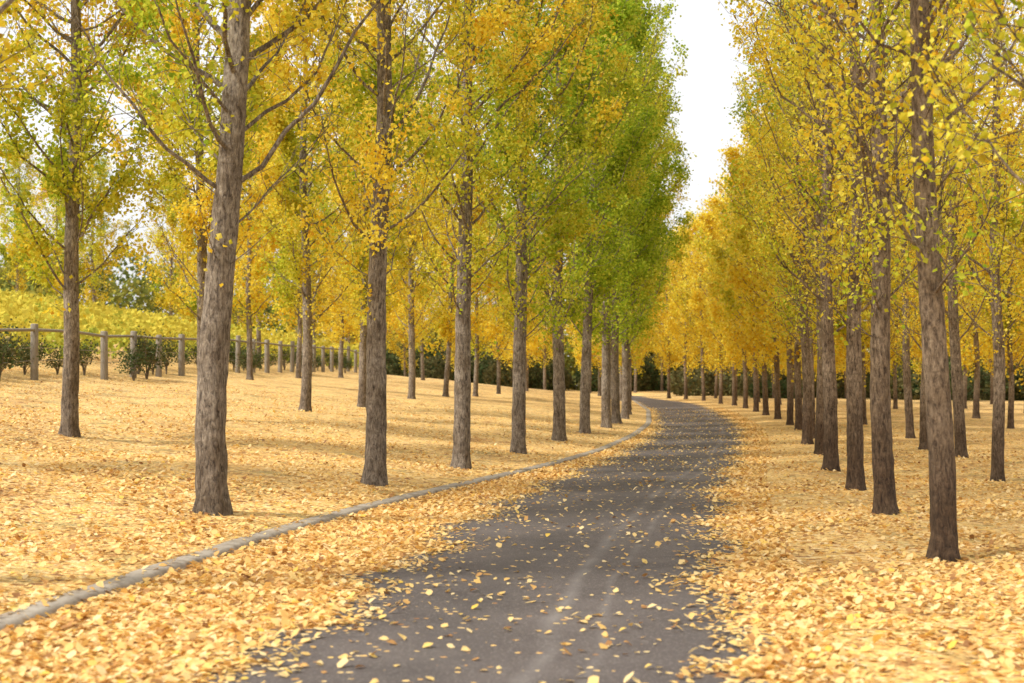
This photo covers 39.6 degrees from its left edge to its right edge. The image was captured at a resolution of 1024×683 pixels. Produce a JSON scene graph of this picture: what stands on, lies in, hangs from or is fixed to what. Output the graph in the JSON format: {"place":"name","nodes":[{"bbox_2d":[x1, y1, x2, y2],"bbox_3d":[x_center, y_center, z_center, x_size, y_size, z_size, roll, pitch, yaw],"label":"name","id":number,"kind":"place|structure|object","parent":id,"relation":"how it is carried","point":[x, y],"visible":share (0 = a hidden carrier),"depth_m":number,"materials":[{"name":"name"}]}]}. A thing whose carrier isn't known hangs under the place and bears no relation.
{"place":"outdoors","nodes":[
{"label":"outdoors","id":0,"kind":"place"},
{"bbox_2d":[0,396,821,682],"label":"road","id":1,"kind":"structure","parent":0,"point":[521,650],"depth_m":10.63,"materials":[{"name":"asphalt"}]},
{"bbox_2d":[0,334,1023,682],"bbox_3d":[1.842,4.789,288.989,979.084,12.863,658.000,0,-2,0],"label":"ground","id":2,"kind":"structure","parent":0,"point":[488,402],"depth_m":22.64,"materials":[{"name":"yellow plant"}]},
{"bbox_2d":[0,331,30,378],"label":"rose bush","id":3,"kind":"object","parent":2,"relation":"on","point":[9,352],"visible":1,"depth_m":36.20,"materials":[{"name":"green plant"}]},
{"bbox_2d":[0,317,37,369],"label":"rose bush","id":4,"kind":"object","parent":2,"relation":"on","point":[10,339],"visible":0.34,"depth_m":39.93,"materials":[{"name":"green plant"}]},
{"bbox_2d":[0,136,49,295],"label":"poplar tree","id":5,"kind":"object","parent":2,"relation":"on","point":[9,253],"visible":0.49,"depth_m":92.10,"materials":[{"name":"yellow plant"}]},
{"bbox_2d":[15,335,40,374],"bbox_3d":[-14.190,0.421,41.493,0.921,1.203,1.163,-1,-2,19],"label":"rose bush","id":6,"kind":"object","parent":2,"relation":"on","point":[26,360],"visible":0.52,"depth_m":41.45,"materials":[{"name":"green plant"}]},
{"bbox_2d":[18,320,53,361],"bbox_3d":[-14.197,0.189,42.205,1.130,1.673,1.130,0,-2,13],"label":"rose bush","id":7,"kind":"object","parent":2,"relation":"on","point":[41,350],"visible":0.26,"depth_m":42.24,"materials":[{"name":"green plant"}]},
{"bbox_2d":[0,0,74,105],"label":"poplar tree","id":8,"kind":"object","parent":2,"relation":"on","point":[7,44],"visible":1,"depth_m":10.98,"materials":[{"name":"yellow plant"}]},
{"bbox_2d":[40,344,63,374],"bbox_3d":[-14.040,0.521,44.042,1.202,1.091,1.108,0,-2,-11],"label":"rose bush","id":9,"kind":"object","parent":2,"relation":"on","point":[54,364],"visible":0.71,"depth_m":43.97,"materials":[{"name":"green plant"}]},
{"bbox_2d":[23,156,90,304],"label":"poplar tree","id":10,"kind":"object","parent":2,"relation":"on","point":[61,277],"visible":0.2,"depth_m":83.73,"materials":[{"name":"yellow plant"}]},
{"bbox_2d":[79,336,99,374],"bbox_3d":[-14.067,0.327,46.708,1.182,1.695,1.182,0,-2,0],"label":"rose bush","id":11,"kind":"object","parent":2,"relation":"on","point":[86,354],"visible":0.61,"depth_m":46.68,"materials":[{"name":"green plant"}]},
{"bbox_2d":[50,147,134,303],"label":"poplar tree","id":12,"kind":"object","parent":2,"relation":"on","point":[95,278],"visible":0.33,"depth_m":102.15,"materials":[{"name":"yellow plant"}]},
{"bbox_2d":[0,0,198,436],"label":"poplar tree","id":13,"kind":"object","parent":2,"relation":"on","point":[67,180],"visible":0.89,"depth_m":23.83,"materials":[{"name":"yellow plant"}]},
{"bbox_2d":[110,341,155,380],"bbox_3d":[-12.843,0.686,47.945,1.246,1.406,1.296,0,-2,13],"label":"rose bush","id":14,"kind":"object","parent":2,"relation":"on","point":[133,363],"visible":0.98,"depth_m":47.86,"materials":[{"name":"green plant"}]},
{"bbox_2d":[126,323,172,378],"bbox_3d":[-12.539,0.367,49.207,1.465,2.037,1.523,-1,-2,21],"label":"rose bush","id":15,"kind":"object","parent":2,"relation":"on","point":[148,350],"visible":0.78,"depth_m":49.19,"materials":[{"name":"green plant"}]},
{"bbox_2d":[133,169,196,318],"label":"poplar tree","id":16,"kind":"object","parent":2,"relation":"on","point":[163,301],"visible":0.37,"depth_m":95.90,"materials":[{"name":"yellow plant"}]},
{"bbox_2d":[151,330,181,373],"bbox_3d":[-13.384,0.427,54.601,1.533,1.732,1.662,-1,-2,27],"label":"rose bush","id":17,"kind":"object","parent":2,"relation":"on","point":[170,354],"visible":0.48,"depth_m":54.54,"materials":[{"name":"green plant"}]},
{"bbox_2d":[0,288,358,367],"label":"vineyard","id":18,"kind":"object","parent":2,"relation":"on","point":[24,309],"visible":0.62,"depth_m":58.41,"materials":[{"name":"yellow plant"}]},
{"bbox_2d":[0,324,358,379],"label":"vineyard fence","id":19,"kind":"object","parent":2,"relation":"on","point":[34,330],"visible":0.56,"depth_m":52.96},
{"bbox_2d":[62,0,302,375],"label":"poplar tree","id":20,"kind":"object","parent":2,"relation":"on","point":[190,216],"visible":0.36,"depth_m":30.50,"materials":[{"name":"yellow plant"}]},
{"bbox_2d":[172,249,196,322],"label":"poplar tree","id":21,"kind":"object","parent":2,"relation":"on","point":[193,309],"visible":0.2,"depth_m":111.47,"materials":[{"name":"yellow plant"}]},
{"bbox_2d":[11,0,421,515],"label":"poplar tree","id":22,"kind":"object","parent":2,"relation":"on","point":[211,465],"visible":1,"depth_m":15.64,"materials":[{"name":"yellow plant"}]},
{"bbox_2d":[231,212,252,328],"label":"poplar tree","id":23,"kind":"object","parent":2,"relation":"on","point":[243,318],"visible":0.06,"depth_m":104.06,"materials":[{"name":"yellow plant"}]},
{"bbox_2d":[232,348,261,369],"bbox_3d":[-11.556,0.848,62.455,1.229,1.338,1.552,-1,-2,19],"label":"rose bush","id":24,"kind":"object","parent":2,"relation":"on","point":[245,360],"visible":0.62,"depth_m":62.32,"materials":[{"name":"green plant"}]},
{"bbox_2d":[192,75,308,379],"bbox_3d":[-10.586,-4.681,57.123,5.154,12.938,4.830,-1,-2,21],"label":"poplar tree","id":25,"kind":"object","parent":2,"relation":"on","point":[250,295],"visible":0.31,"depth_m":56.96,"materials":[{"name":"yellow plant"}]},
{"bbox_2d":[207,123,314,368],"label":"poplar tree","id":26,"kind":"object","parent":2,"relation":"on","point":[258,335],"visible":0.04,"depth_m":72.95,"materials":[{"name":"yellow plant"}]},
{"bbox_2d":[273,346,294,369],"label":"rose bush","id":27,"kind":"object","parent":2,"relation":"on","point":[285,353],"visible":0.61,"depth_m":76.38,"materials":[{"name":"green plant"}]},
{"bbox_2d":[240,103,349,377],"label":"poplar tree","id":28,"kind":"object","parent":2,"relation":"on","point":[299,346],"visible":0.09,"depth_m":67.93,"materials":[{"name":"yellow plant"}]},
{"bbox_2d":[272,246,322,336],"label":"poplar tree","id":29,"kind":"object","parent":2,"relation":"on","point":[285,316],"visible":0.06,"depth_m":112.50,"materials":[{"name":"yellow plant"}]},
{"bbox_2d":[242,0,376,411],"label":"poplar tree","id":30,"kind":"object","parent":2,"relation":"on","point":[285,196],"visible":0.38,"depth_m":36.91,"materials":[{"name":"yellow plant"}]},
{"bbox_2d":[278,160,351,367],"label":"poplar tree","id":31,"kind":"object","parent":2,"relation":"on","point":[319,320],"visible":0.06,"depth_m":90.03,"materials":[{"name":"yellow plant"}]},
{"bbox_2d":[0,400,651,630],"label":"kerb","id":32,"kind":"structure","parent":2,"relation":"on","point":[75,598],"depth_m":12.90,"materials":[{"name":"concrete"}]},
{"bbox_2d":[316,267,360,369],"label":"poplar tree","id":33,"kind":"object","parent":2,"relation":"on","point":[350,330],"visible":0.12,"depth_m":129.62,"materials":[{"name":"yellow plant"}]},
{"bbox_2d":[309,165,371,377],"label":"poplar tree","id":34,"kind":"object","parent":2,"relation":"on","point":[340,329],"visible":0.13,"depth_m":78.86,"materials":[{"name":"yellow plant"}]},
{"bbox_2d":[292,0,439,407],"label":"poplar tree","id":35,"kind":"object","parent":2,"relation":"on","point":[362,332],"visible":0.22,"depth_m":44.91,"materials":[{"name":"yellow plant"}]},
{"bbox_2d":[343,169,418,348],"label":"poplar tree","id":36,"kind":"object","parent":2,"relation":"on","point":[391,322],"visible":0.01,"depth_m":87.72,"materials":[{"name":"yellow plant"}]},
{"bbox_2d":[252,0,525,485],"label":"poplar tree","id":37,"kind":"object","parent":2,"relation":"on","point":[389,132],"visible":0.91,"depth_m":20.29,"materials":[{"name":"yellow plant"}]},
{"bbox_2d":[386,289,434,376],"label":"poplar tree","id":38,"kind":"object","parent":2,"relation":"on","point":[404,356],"visible":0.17,"depth_m":132.96,"materials":[{"name":"yellow plant"}]},
{"bbox_2d":[360,31,476,398],"bbox_3d":[-3.733,-4.793,53.932,5.245,14.397,4.588,0,-2,2],"label":"poplar tree","id":39,"kind":"object","parent":2,"relation":"on","point":[418,285],"visible":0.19,"depth_m":53.47,"materials":[{"name":"yellow plant"}]},
{"bbox_2d":[391,202,456,379],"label":"poplar tree","id":40,"kind":"object","parent":2,"relation":"on","point":[421,347],"visible":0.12,"depth_m":95.90,"materials":[{"name":"yellow plant"}]},
{"bbox_2d":[395,126,507,396],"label":"poplar tree","id":41,"kind":"object","parent":2,"relation":"on","point":[446,328],"visible":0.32,"depth_m":59.92,"materials":[{"name":"yellow plant"}]},
{"bbox_2d":[432,266,484,368],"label":"poplar tree","id":42,"kind":"object","parent":2,"relation":"on","point":[452,349],"visible":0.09,"depth_m":130.99,"materials":[{"name":"yellow plant"}]},
{"bbox_2d":[319,0,601,469],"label":"poplar tree","id":43,"kind":"object","parent":2,"relation":"on","point":[461,458],"visible":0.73,"depth_m":24.55,"materials":[{"name":"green plant"}]},
{"bbox_2d":[429,169,515,396],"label":"poplar tree","id":44,"kind":"object","parent":2,"relation":"on","point":[489,334],"visible":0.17,"depth_m":65.86,"materials":[{"name":"yellow plant"}]},
{"bbox_2d":[471,185,537,393],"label":"poplar tree","id":45,"kind":"object","parent":2,"relation":"on","point":[506,327],"visible":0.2,"depth_m":72.84,"materials":[{"name":"yellow plant"}]},
{"bbox_2d":[0,244,1019,390],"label":"distant woodland","id":46,"kind":"object","parent":2,"relation":"on","point":[137,285],"visible":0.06,"depth_m":146.49,"materials":[{"name":"green plant"}]},
{"bbox_2d":[0,364,1023,682],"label":"fallen leaves","id":47,"kind":"object","parent":2,"relation":"on","point":[754,482],"visible":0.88,"depth_m":12.19,"materials":[{"name":"yellow plant"}]},
{"bbox_2d":[485,206,543,369],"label":"poplar tree","id":48,"kind":"object","parent":2,"relation":"on","point":[532,325],"visible":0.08,"depth_m":79.65,"materials":[{"name":"yellow plant"}]},
{"bbox_2d":[491,231,550,390],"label":"poplar tree","id":49,"kind":"object","parent":2,"relation":"on","point":[531,345],"visible":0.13,"depth_m":87.80,"materials":[{"name":"yellow plant"}]},
{"bbox_2d":[505,239,551,389],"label":"poplar tree","id":50,"kind":"object","parent":2,"relation":"on","point":[536,352],"visible":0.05,"depth_m":95.96,"materials":[{"name":"yellow plant"}]},
{"bbox_2d":[413,0,649,453],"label":"poplar tree","id":51,"kind":"object","parent":2,"relation":"on","point":[590,135],"visible":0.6,"depth_m":29.38,"materials":[{"name":"green plant"}]},
{"bbox_2d":[530,262,566,389],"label":"poplar tree","id":52,"kind":"object","parent":2,"relation":"on","point":[545,363],"visible":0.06,"depth_m":129.79,"materials":[{"name":"yellow plant"}]},
{"bbox_2d":[473,0,670,440],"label":"poplar tree","id":53,"kind":"object","parent":2,"relation":"on","point":[625,13],"visible":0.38,"depth_m":34.69,"materials":[{"name":"green plant"}]},
{"bbox_2d":[564,261,597,371],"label":"poplar tree","id":54,"kind":"object","parent":2,"relation":"on","point":[579,348],"visible":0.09,"depth_m":105.86,"materials":[{"name":"yellow plant"}]},
{"bbox_2d":[574,299,601,395],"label":"poplar tree","id":55,"kind":"object","parent":2,"relation":"on","point":[599,373],"visible":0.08,"depth_m":98.91,"materials":[{"name":"yellow plant"}]},
{"bbox_2d":[505,0,688,433],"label":"poplar tree","id":56,"kind":"object","parent":2,"relation":"on","point":[640,42],"visible":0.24,"depth_m":40.66,"materials":[{"name":"green plant"}]},
{"bbox_2d":[538,0,691,427],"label":"poplar tree","id":57,"kind":"object","parent":2,"relation":"on","point":[650,264],"visible":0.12,"depth_m":44.91,"materials":[{"name":"green plant"}]},
{"bbox_2d":[546,0,693,423],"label":"poplar tree","id":58,"kind":"object","parent":2,"relation":"on","point":[615,407],"visible":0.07,"depth_m":49.24,"materials":[{"name":"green plant"}]},
{"bbox_2d":[567,74,698,414],"bbox_3d":[4.674,-4.409,60.018,5.619,15.482,4.958,-1,-2,23],"label":"poplar tree","id":59,"kind":"object","parent":2,"relation":"on","point":[681,197],"visible":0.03,"depth_m":59.82,"materials":[{"name":"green plant"}]},
{"bbox_2d":[595,260,676,374],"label":"poplar tree","id":60,"kind":"object","parent":2,"relation":"on","point":[647,338],"visible":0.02,"depth_m":72.14,"materials":[{"name":"yellow plant"}]},
{"bbox_2d":[599,171,673,409],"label":"poplar tree","id":61,"kind":"object","parent":2,"relation":"on","point":[644,344],"visible":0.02,"depth_m":66.24,"materials":[{"name":"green plant"}]},
{"bbox_2d":[577,9,699,418],"bbox_3d":[4.333,-4.774,54.682,5.378,16.012,6.416,2,-2,-25],"label":"poplar tree","id":62,"kind":"object","parent":2,"relation":"on","point":[625,353],"visible":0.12,"depth_m":54.30,"materials":[{"name":"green plant"}]},
{"bbox_2d":[632,321,651,392],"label":"poplar tree","id":63,"kind":"object","parent":2,"relation":"on","point":[635,383],"visible":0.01,"depth_m":126.84,"materials":[{"name":"yellow plant"}]},
{"bbox_2d":[648,289,673,390],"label":"poplar tree","id":64,"kind":"object","parent":2,"relation":"on","point":[658,365],"visible":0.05,"depth_m":132.93,"materials":[{"name":"yellow plant"}]},
{"bbox_2d":[649,238,697,397],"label":"poplar tree","id":65,"kind":"object","parent":2,"relation":"on","point":[664,354],"visible":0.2,"depth_m":102.82,"materials":[{"name":"yellow plant"}]},
{"bbox_2d":[658,231,699,370],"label":"poplar tree","id":66,"kind":"object","parent":2,"relation":"on","point":[680,362],"visible":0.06,"depth_m":123.77,"materials":[{"name":"yellow plant"}]},
{"bbox_2d":[658,219,709,398],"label":"poplar tree","id":67,"kind":"object","parent":2,"relation":"on","point":[687,362],"visible":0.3,"depth_m":96.94,"materials":[{"name":"yellow plant"}]},
{"bbox_2d":[663,207,718,400],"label":"poplar tree","id":68,"kind":"object","parent":2,"relation":"on","point":[676,329],"visible":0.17,"depth_m":91.00,"materials":[{"name":"yellow plant"}]},
{"bbox_2d":[386,338,1023,400],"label":"distant shrubbery","id":69,"kind":"object","parent":2,"relation":"on","point":[649,379],"visible":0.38,"depth_m":133.51,"materials":[{"name":"green plant"}]},
{"bbox_2d":[692,259,725,397],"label":"poplar tree","id":70,"kind":"object","parent":2,"relation":"on","point":[716,383],"visible":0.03,"depth_m":102.30,"materials":[{"name":"yellow plant"}]},
{"bbox_2d":[679,197,745,403],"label":"poplar tree","id":71,"kind":"object","parent":2,"relation":"on","point":[695,306],"visible":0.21,"depth_m":84.89,"materials":[{"name":"yellow plant"}]},
{"bbox_2d":[681,188,757,405],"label":"poplar tree","id":72,"kind":"object","parent":2,"relation":"on","point":[734,372],"visible":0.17,"depth_m":79.09,"materials":[{"name":"yellow plant"}]},
{"bbox_2d":[691,176,759,407],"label":"poplar tree","id":73,"kind":"object","parent":2,"relation":"on","point":[711,225],"visible":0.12,"depth_m":73.38,"materials":[{"name":"yellow plant"}]},
{"bbox_2d":[701,152,773,411],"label":"poplar tree","id":74,"kind":"object","parent":2,"relation":"on","point":[711,290],"visible":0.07,"depth_m":68.26,"materials":[{"name":"yellow plant"}]},
{"bbox_2d":[712,102,795,418],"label":"poplar tree","id":75,"kind":"object","parent":2,"relation":"on","point":[758,339],"visible":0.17,"depth_m":57.02,"materials":[{"name":"yellow plant"}]},
{"bbox_2d":[703,139,814,414],"bbox_3d":[11.158,-3.066,62.522,5.233,13.137,4.904,2,-2,-41],"label":"poplar tree","id":76,"kind":"object","parent":2,"relation":"on","point":[742,336],"visible":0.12,"depth_m":62.71,"materials":[{"name":"yellow plant"}]},
{"bbox_2d":[714,80,845,424],"bbox_3d":[10.093,-3.180,51.906,4.369,12.950,5.067,1,-2,-23],"label":"poplar tree","id":77,"kind":"object","parent":2,"relation":"on","point":[729,155],"visible":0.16,"depth_m":51.97,"materials":[{"name":"yellow plant"}]},
{"bbox_2d":[720,43,865,429],"bbox_3d":[9.703,-3.548,46.320,5.323,13.415,4.543,1,-2,-26],"label":"poplar tree","id":78,"kind":"object","parent":2,"relation":"on","point":[796,354],"visible":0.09,"depth_m":46.46,"materials":[{"name":"yellow plant"}]},
{"bbox_2d":[724,0,867,444],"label":"poplar tree","id":79,"kind":"object","parent":2,"relation":"on","point":[807,425],"visible":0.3,"depth_m":36.75,"materials":[{"name":"yellow plant"}]},
{"bbox_2d":[725,1,869,439],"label":"poplar tree","id":80,"kind":"object","parent":2,"relation":"on","point":[796,336],"visible":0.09,"depth_m":41.62,"materials":[{"name":"yellow plant"}]},
{"bbox_2d":[728,0,906,454],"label":"poplar tree","id":81,"kind":"object","parent":2,"relation":"on","point":[819,436],"visible":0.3,"depth_m":31.29,"materials":[{"name":"yellow plant"}]},
{"bbox_2d":[710,0,936,470],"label":"poplar tree","id":82,"kind":"object","parent":2,"relation":"on","point":[830,448],"visible":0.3,"depth_m":25.82,"materials":[{"name":"yellow plant"}]},
{"bbox_2d":[801,146,868,380],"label":"poplar tree","id":83,"kind":"object","parent":2,"relation":"on","point":[839,360],"depth_m":59.82,"materials":[{"name":"yellow plant"}]},
{"bbox_2d":[794,135,918,424],"bbox_3d":[12.868,-2.642,53.957,4.795,12.043,4.070,0,-2,-11],"label":"poplar tree","id":84,"kind":"object","parent":2,"relation":"on","point":[863,337],"visible":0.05,"depth_m":53.29,"materials":[{"name":"yellow plant"}]},
{"bbox_2d":[718,0,1002,514],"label":"poplar tree","id":85,"kind":"object","parent":2,"relation":"on","point":[884,494],"visible":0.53,"depth_m":16.74,"materials":[{"name":"yellow plant"}]},
{"bbox_2d":[729,0,1011,490],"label":"poplar tree","id":86,"kind":"object","parent":2,"relation":"on","point":[855,477],"visible":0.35,"depth_m":21.08,"materials":[{"name":"yellow plant"}]},
{"bbox_2d":[840,97,920,359],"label":"poplar tree","id":87,"kind":"object","parent":2,"relation":"on","point":[891,328],"visible":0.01,"depth_m":48.18,"materials":[{"name":"yellow plant"}]},
{"bbox_2d":[738,0,1023,561],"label":"poplar tree","id":88,"kind":"object","parent":2,"relation":"on","point":[924,214],"visible":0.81,"depth_m":12.99,"materials":[{"name":"yellow plant"}]},
{"bbox_2d":[863,252,900,373],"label":"poplar tree","id":89,"kind":"object","parent":2,"relation":"on","point":[867,369],"visible":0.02,"depth_m":80.77,"materials":[{"name":"yellow plant"}]},
{"bbox_2d":[864,239,920,408],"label":"poplar tree","id":90,"kind":"object","parent":2,"relation":"on","point":[894,368],"visible":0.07,"depth_m":74.30,"materials":[{"name":"yellow plant"}]},
{"bbox_2d":[836,0,973,438],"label":"poplar tree","id":91,"kind":"object","parent":2,"relation":"on","point":[908,403],"visible":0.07,"depth_m":41.55,"materials":[{"name":"yellow plant"}]},
{"bbox_2d":[891,188,972,379],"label":"poplar tree","id":92,"kind":"object","parent":2,"relation":"on","point":[917,351],"visible":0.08,"depth_m":65.28,"materials":[{"name":"yellow plant"}]},
{"bbox_2d":[862,0,1020,449],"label":"poplar tree","id":93,"kind":"object","parent":2,"relation":"on","point":[923,441],"visible":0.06,"depth_m":35.51,"materials":[{"name":"yellow plant"}]},
{"bbox_2d":[870,0,1023,253],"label":"poplar tree","id":94,"kind":"object","parent":2,"relation":"on","point":[936,88],"visible":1,"depth_m":9.30,"materials":[{"name":"yellow plant"}]},
{"bbox_2d":[870,0,1023,457],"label":"poplar tree","id":95,"kind":"object","parent":2,"relation":"on","point":[953,317],"visible":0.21,"depth_m":29.11,"materials":[{"name":"yellow plant"}]},
{"bbox_2d":[896,0,1023,481],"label":"poplar tree","id":96,"kind":"object","parent":2,"relation":"on","point":[995,246],"visible":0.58,"depth_m":24.47,"materials":[{"name":"yellow plant"}]},
{"bbox_2d":[945,192,1006,408],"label":"poplar tree","id":97,"kind":"object","parent":2,"relation":"on","point":[964,368],"visible":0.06,"depth_m":78.61,"materials":[{"name":"yellow plant"}]},
{"bbox_2d":[937,113,1020,418],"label":"poplar tree","id":98,"kind":"object","parent":2,"relation":"on","point":[975,357],"visible":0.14,"depth_m":58.88,"materials":[{"name":"yellow plant"}]},
{"bbox_2d":[957,127,1023,428],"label":"poplar tree","id":99,"kind":"object","parent":2,"relation":"on","point":[1010,377],"visible":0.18,"depth_m":51.42,"materials":[{"name":"yellow plant"}]},
{"bbox_2d":[978,232,1006,403],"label":"poplar tree","id":100,"kind":"object","parent":2,"relation":"on","point":[990,360],"visible":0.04,"depth_m":90.64,"materials":[{"name":"yellow plant"}]},
{"bbox_2d":[981,186,1023,412],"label":"poplar tree","id":101,"kind":"object","parent":2,"relation":"on","point":[1017,336],"visible":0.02,"depth_m":69.58,"materials":[{"name":"yellow plant"}]},
{"bbox_2d":[985,53,1023,324],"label":"poplar tree","id":102,"kind":"object","parent":2,"relation":"on","point":[1014,225],"visible":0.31,"depth_m":43.54,"materials":[{"name":"yellow plant"}]},
{"bbox_2d":[0,0,1023,385],"label":"sky","id":103,"kind":"structure","parent":0,"point":[707,88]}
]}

